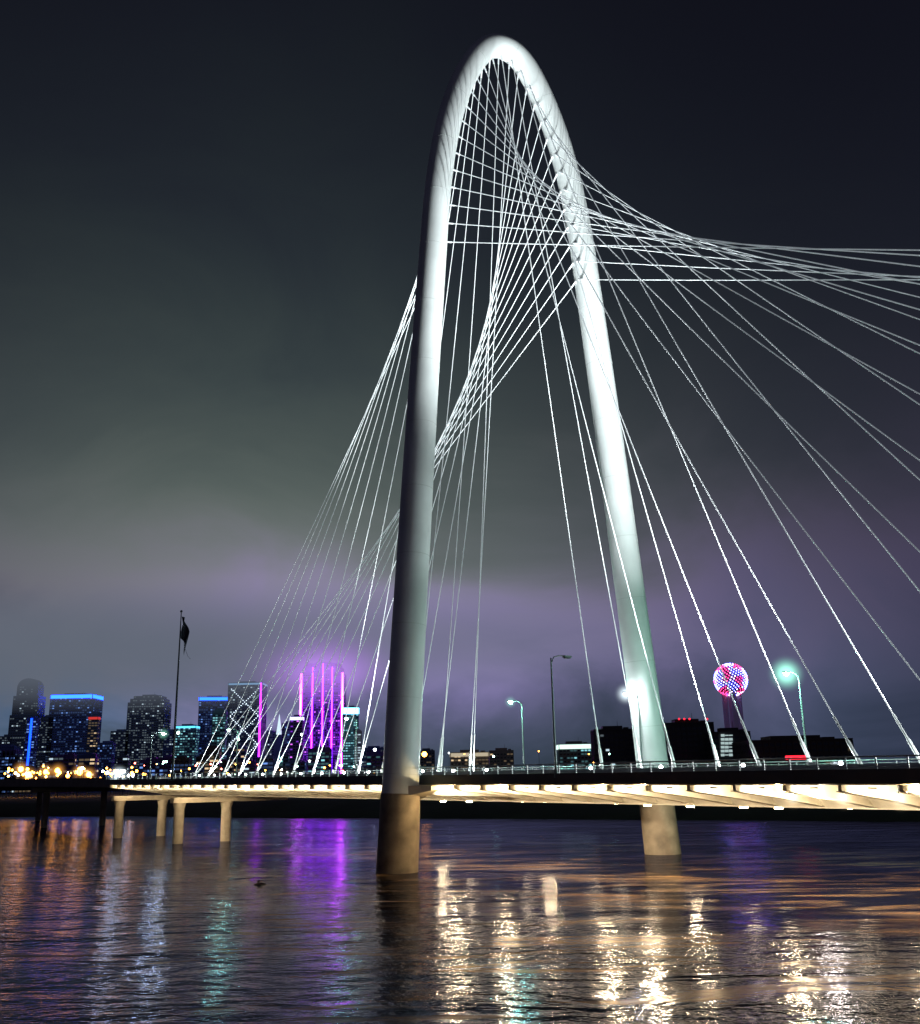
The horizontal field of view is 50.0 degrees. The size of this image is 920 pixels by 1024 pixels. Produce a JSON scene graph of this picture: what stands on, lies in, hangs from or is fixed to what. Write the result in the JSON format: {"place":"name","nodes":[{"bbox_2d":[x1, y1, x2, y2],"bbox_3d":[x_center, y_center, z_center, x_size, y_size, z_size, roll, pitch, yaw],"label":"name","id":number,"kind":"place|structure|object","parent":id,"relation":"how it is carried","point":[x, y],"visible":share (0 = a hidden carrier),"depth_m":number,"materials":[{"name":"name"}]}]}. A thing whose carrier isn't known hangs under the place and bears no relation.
{"place":"outdoors","nodes":[
{"label":"outdoors","id":0,"kind":"place"},
{"bbox_2d":[254,879,265,884],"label":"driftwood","id":1,"kind":"object","parent":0,"point":[258,883],"visible":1,"depth_m":103.62,"materials":[{"name":"brown wood"}]},
{"bbox_2d":[0,816,919,1023],"bbox_3d":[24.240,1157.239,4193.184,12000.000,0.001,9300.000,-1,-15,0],"label":"river water","id":2,"kind":"structure","parent":0,"point":[522,921],"depth_m":71.91,"materials":[{"name":"black liquid"}]},
{"bbox_2d":[0,776,192,827],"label":"approach viaduct","id":3,"kind":"object","parent":2,"relation":"in","point":[43,788],"visible":0.59,"depth_m":276.24,"materials":[{"name":"concrete"}]},
{"bbox_2d":[104,33,919,873],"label":"cable stayed bridge","id":4,"kind":"structure","parent":2,"relation":"in","point":[656,787],"depth_m":132.16,"materials":[{"name":"paint"}]},
{"bbox_2d":[148,732,165,778],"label":"street lamp","id":5,"kind":"object","parent":4,"relation":"on","point":[163,733],"visible":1,"depth_m":193.19,"materials":[{"name":"silver metal"}]},
{"bbox_2d":[166,610,189,783],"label":"flagpole","id":6,"kind":"object","parent":4,"relation":"on","point":[184,633],"visible":1,"depth_m":184.46,"materials":[{"name":"grey metal"}]},
{"bbox_2d":[227,729,237,774],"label":"street lamp","id":7,"kind":"object","parent":4,"relation":"on","point":[237,750],"visible":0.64,"depth_m":232.85,"materials":[{"name":"silver metal"}]},
{"bbox_2d":[344,717,356,772],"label":"street lamp","id":8,"kind":"object","parent":4,"relation":"on","point":[356,741],"visible":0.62,"depth_m":194.70,"materials":[{"name":"silver metal"}]},
{"bbox_2d":[507,700,524,769],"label":"street lamp","id":9,"kind":"object","parent":4,"relation":"on","point":[510,701],"visible":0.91,"depth_m":155.12,"materials":[{"name":"silver metal"}]},
{"bbox_2d":[550,655,571,777],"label":"street lamp","id":10,"kind":"object","parent":4,"relation":"on","point":[553,719],"visible":1,"depth_m":102.10,"materials":[{"name":"silver metal"}]},
{"bbox_2d":[622,691,643,768],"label":"street lamp","id":11,"kind":"object","parent":4,"relation":"on","point":[624,693],"visible":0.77,"depth_m":135.68,"materials":[{"name":"silver metal"}]},
{"bbox_2d":[782,671,807,762],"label":"street lamp","id":12,"kind":"object","parent":4,"relation":"on","point":[785,673],"visible":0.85,"depth_m":115.71,"materials":[{"name":"silver metal"}]},
{"bbox_2d":[0,791,919,821],"bbox_3d":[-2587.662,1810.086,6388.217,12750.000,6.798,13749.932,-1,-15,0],"label":"ground","id":13,"kind":"structure","parent":0,"point":[72,805],"depth_m":300.38,"materials":[{"name":"black plant"}]},
{"bbox_2d":[0,734,11,746],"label":"office tower","id":14,"kind":"structure","parent":13,"relation":"on","point":[3,740],"depth_m":1759.51,"materials":[{"name":"black glass"}]},
{"bbox_2d":[0,743,19,793],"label":"building","id":15,"kind":"structure","parent":13,"relation":"on","point":[9,747],"depth_m":1538.92,"materials":[{"name":"black glass"}]},
{"bbox_2d":[0,749,22,793],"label":"building","id":16,"kind":"structure","parent":13,"relation":"on","point":[16,751],"depth_m":1534.98,"materials":[{"name":"black glass"}]},
{"bbox_2d":[1,754,21,793],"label":"building","id":17,"kind":"structure","parent":13,"relation":"on","point":[18,761],"depth_m":1535.56,"materials":[{"name":"black glass"}]},
{"bbox_2d":[13,765,38,793],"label":"building","id":18,"kind":"structure","parent":13,"relation":"on","point":[32,768],"depth_m":1531.64,"materials":[{"name":"black glass"}]},
{"bbox_2d":[7,678,45,766],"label":"office tower","id":19,"kind":"structure","parent":13,"relation":"on","point":[29,699],"depth_m":1776.29,"materials":[{"name":"black glass"}]},
{"bbox_2d":[23,716,39,765],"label":"office tower","id":20,"kind":"structure","parent":13,"relation":"on","point":[31,740],"depth_m":1662.16,"materials":[{"name":"blue glass"}]},
{"bbox_2d":[37,715,53,778],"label":"office tower","id":21,"kind":"structure","parent":13,"relation":"on","point":[43,739],"depth_m":1757.54,"materials":[{"name":"black glass"}]},
{"bbox_2d":[47,754,66,793],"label":"building","id":22,"kind":"structure","parent":13,"relation":"on","point":[55,761],"depth_m":1456.11,"materials":[{"name":"black glass"}]},
{"bbox_2d":[60,752,76,793],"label":"building","id":23,"kind":"structure","parent":13,"relation":"on","point":[69,762],"depth_m":1359.61,"materials":[{"name":"black glass"}]},
{"bbox_2d":[43,693,103,792],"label":"office tower","id":24,"kind":"structure","parent":13,"relation":"on","point":[71,713],"depth_m":1768.22,"materials":[{"name":"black glass"}]},
{"bbox_2d":[77,753,99,792],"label":"building","id":25,"kind":"structure","parent":13,"relation":"on","point":[88,762],"depth_m":1360.22,"materials":[{"name":"black glass"}]},
{"bbox_2d":[86,715,100,753],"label":"office tower","id":26,"kind":"structure","parent":13,"relation":"on","point":[93,731],"depth_m":1664.25,"materials":[{"name":"black glass"}]},
{"bbox_2d":[97,741,115,791],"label":"office tower","id":27,"kind":"structure","parent":13,"relation":"on","point":[106,750],"depth_m":1654.95,"materials":[{"name":"blue glass"}]},
{"bbox_2d":[110,729,128,791],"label":"office tower","id":28,"kind":"structure","parent":13,"relation":"on","point":[117,737],"depth_m":1757.70,"materials":[{"name":"black glass"}]},
{"bbox_2d":[116,755,129,791],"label":"building","id":29,"kind":"structure","parent":13,"relation":"on","point":[123,762],"depth_m":1533.66,"materials":[{"name":"black glass"}]},
{"bbox_2d":[124,694,171,790],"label":"office tower","id":30,"kind":"structure","parent":13,"relation":"on","point":[148,716],"depth_m":1764.89,"materials":[{"name":"black glass"}]},
{"bbox_2d":[137,757,159,791],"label":"building","id":31,"kind":"structure","parent":13,"relation":"on","point":[146,763],"depth_m":1454.67,"materials":[{"name":"black glass"}]},
{"bbox_2d":[159,755,175,776],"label":"building","id":32,"kind":"structure","parent":13,"relation":"on","point":[167,764],"depth_m":1455.37,"materials":[{"name":"black glass"}]},
{"bbox_2d":[163,728,173,756],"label":"office tower","id":33,"kind":"structure","parent":13,"relation":"on","point":[168,743],"depth_m":1756.37,"materials":[{"name":"black glass"}]},
{"bbox_2d":[170,756,192,775],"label":"building","id":34,"kind":"structure","parent":13,"relation":"on","point":[184,761],"depth_m":1358.80,"materials":[{"name":"black glass"}]},
{"bbox_2d":[175,724,199,765],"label":"office tower","id":35,"kind":"structure","parent":13,"relation":"on","point":[187,739],"depth_m":1660.38,"materials":[{"name":"teal glass"}]},
{"bbox_2d":[182,763,203,775],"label":"building","id":36,"kind":"structure","parent":13,"relation":"on","point":[192,769],"depth_m":1356.23,"materials":[{"name":"black glass"}]},
{"bbox_2d":[196,754,204,766],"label":"building","id":37,"kind":"structure","parent":13,"relation":"on","point":[199,758],"depth_m":1457.20,"materials":[{"name":"black glass"}]},
{"bbox_2d":[198,696,227,753],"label":"office tower","id":38,"kind":"structure","parent":13,"relation":"on","point":[208,705],"depth_m":1766.31,"materials":[{"name":"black glass"}]},
{"bbox_2d":[204,745,221,775],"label":"building","id":39,"kind":"structure","parent":13,"relation":"on","point":[209,752],"depth_m":1360.72,"materials":[{"name":"black glass"}]},
{"bbox_2d":[211,708,227,759],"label":"office tower","id":40,"kind":"structure","parent":13,"relation":"on","point":[221,730],"depth_m":1665.65,"materials":[{"name":"black glass"}]},
{"bbox_2d":[221,759,229,775],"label":"building","id":41,"kind":"structure","parent":13,"relation":"on","point":[224,762],"depth_m":1455.94,"materials":[{"name":"black glass"}]},
{"bbox_2d":[227,760,242,774],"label":"building","id":42,"kind":"structure","parent":13,"relation":"on","point":[233,772],"depth_m":1531.09,"materials":[{"name":"black glass"}]},
{"bbox_2d":[228,745,247,774],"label":"building","id":43,"kind":"structure","parent":13,"relation":"on","point":[242,753],"depth_m":1536.71,"materials":[{"name":"black glass"}]},
{"bbox_2d":[227,681,267,760],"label":"office tower","id":44,"kind":"structure","parent":13,"relation":"on","point":[244,705],"depth_m":1720.78,"materials":[{"name":"black glass"}]},
{"bbox_2d":[239,759,256,774],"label":"building","id":45,"kind":"structure","parent":13,"relation":"on","point":[252,761],"depth_m":1533.36,"materials":[{"name":"black glass"}]},
{"bbox_2d":[243,764,256,775],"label":"building","id":46,"kind":"structure","parent":13,"relation":"on","point":[250,767],"depth_m":1453.42,"materials":[{"name":"black glass"}]},
{"bbox_2d":[257,754,275,774],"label":"building","id":47,"kind":"structure","parent":13,"relation":"on","point":[269,763],"depth_m":1358.33,"materials":[{"name":"black glass"}]},
{"bbox_2d":[265,730,276,754],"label":"office tower","id":48,"kind":"structure","parent":13,"relation":"on","point":[270,741],"depth_m":1755.40,"materials":[{"name":"glass"}]},
{"bbox_2d":[274,714,281,757],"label":"spire tower","id":49,"kind":"structure","parent":13,"relation":"on","point":[277,745],"depth_m":1700.60,"materials":[{"name":"white"}]},
{"bbox_2d":[273,766,291,774],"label":"building","id":50,"kind":"structure","parent":13,"relation":"on","point":[279,768],"depth_m":1355.87,"materials":[{"name":"black glass"}]},
{"bbox_2d":[277,751,289,765],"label":"building","id":51,"kind":"structure","parent":13,"relation":"on","point":[286,757],"depth_m":1456.91,"materials":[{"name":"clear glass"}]},
{"bbox_2d":[281,721,289,753],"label":"office tower","id":52,"kind":"structure","parent":13,"relation":"on","point":[286,741],"depth_m":1679.79,"materials":[{"name":"glass"}]},
{"bbox_2d":[285,759,306,774],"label":"building","id":53,"kind":"structure","parent":13,"relation":"on","point":[301,764],"depth_m":1454.55,"materials":[{"name":"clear glass"}]},
{"bbox_2d":[289,715,303,761],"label":"office tower","id":54,"kind":"structure","parent":13,"relation":"on","point":[295,741],"depth_m":1661.45,"materials":[{"name":"purple glass"}]},
{"bbox_2d":[4,731,609,797],"bbox_3d":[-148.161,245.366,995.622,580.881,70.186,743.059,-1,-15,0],"label":"city street lights","id":55,"kind":"object","parent":13,"relation":"on","point":[28,774],"visible":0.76,"depth_m":735.57,"materials":[{"name":"yellow"}]},
{"bbox_2d":[307,746,331,773],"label":"building","id":56,"kind":"structure","parent":13,"relation":"on","point":[325,759],"depth_m":1457.01,"materials":[{"name":"black glass"}]},
{"bbox_2d":[299,662,345,773],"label":"office tower","id":57,"kind":"structure","parent":13,"relation":"on","point":[333,739],"depth_m":1821.15,"materials":[{"name":"purple glass"}]},
{"bbox_2d":[342,706,358,772],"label":"office tower","id":58,"kind":"structure","parent":13,"relation":"on","point":[348,755],"depth_m":1659.94,"materials":[{"name":"black glass"}]},
{"bbox_2d":[354,729,361,772],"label":"office tower","id":59,"kind":"structure","parent":13,"relation":"on","point":[359,739],"depth_m":1636.63,"materials":[{"name":"grey glass"}]},
{"bbox_2d":[363,766,375,772],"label":"building","id":60,"kind":"structure","parent":13,"relation":"on","point":[364,770],"depth_m":1355.32,"materials":[{"name":"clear glass"}]},
{"bbox_2d":[361,743,383,770],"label":"office tower","id":61,"kind":"structure","parent":13,"relation":"on","point":[368,749],"depth_m":1556.18,"materials":[{"name":"black glass"}]},
{"bbox_2d":[366,750,383,772],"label":"building","id":62,"kind":"structure","parent":13,"relation":"on","point":[374,758],"depth_m":1533.58,"materials":[{"name":"black glass"}]},
{"bbox_2d":[420,748,434,771],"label":"office block","id":63,"kind":"structure","parent":13,"relation":"on","point":[430,759],"depth_m":1455.40,"materials":[{"name":"black glass"}]},
{"bbox_2d":[450,749,488,771],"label":"office block","id":64,"kind":"structure","parent":13,"relation":"on","point":[457,758],"depth_m":1164.05,"materials":[{"name":"black glass"}]},
{"bbox_2d":[489,744,513,770],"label":"office block","id":65,"kind":"structure","parent":13,"relation":"on","point":[504,756],"depth_m":1261.39,"materials":[{"name":"black glass"}]},
{"bbox_2d":[556,741,591,769],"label":"office block","id":66,"kind":"structure","parent":13,"relation":"on","point":[573,751],"depth_m":1165.21,"materials":[{"name":"black glass"}]},
{"bbox_2d":[590,725,635,768],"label":"office block","id":67,"kind":"structure","parent":13,"relation":"on","point":[617,742],"depth_m":875.73,"materials":[{"name":"black glass"}]},
{"bbox_2d":[664,713,713,767],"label":"office block","id":68,"kind":"structure","parent":13,"relation":"on","point":[687,738],"depth_m":778.97,"materials":[{"name":"black glass"}]},
{"bbox_2d":[706,721,750,765],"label":"office block","id":69,"kind":"structure","parent":13,"relation":"on","point":[739,735],"depth_m":760.02,"materials":[{"name":"black glass"}]},
{"bbox_2d":[678,718,805,759],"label":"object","id":70,"kind":"object","parent":69,"relation":"on","point":[725,739],"visible":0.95,"depth_m":755.76,"materials":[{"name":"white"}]},
{"bbox_2d":[713,663,747,728],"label":"observation tower","id":71,"kind":"structure","parent":13,"relation":"on","point":[735,676],"depth_m":1371.61,"materials":[{"name":"multicoloured"}]},
{"bbox_2d":[732,735,855,766],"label":"office block","id":72,"kind":"structure","parent":13,"relation":"on","point":[779,746],"depth_m":680.05,"materials":[{"name":"black glass"}]},
{"bbox_2d":[0,0,919,771],"label":"sky","id":73,"kind":"structure","parent":0,"point":[211,210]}
]}

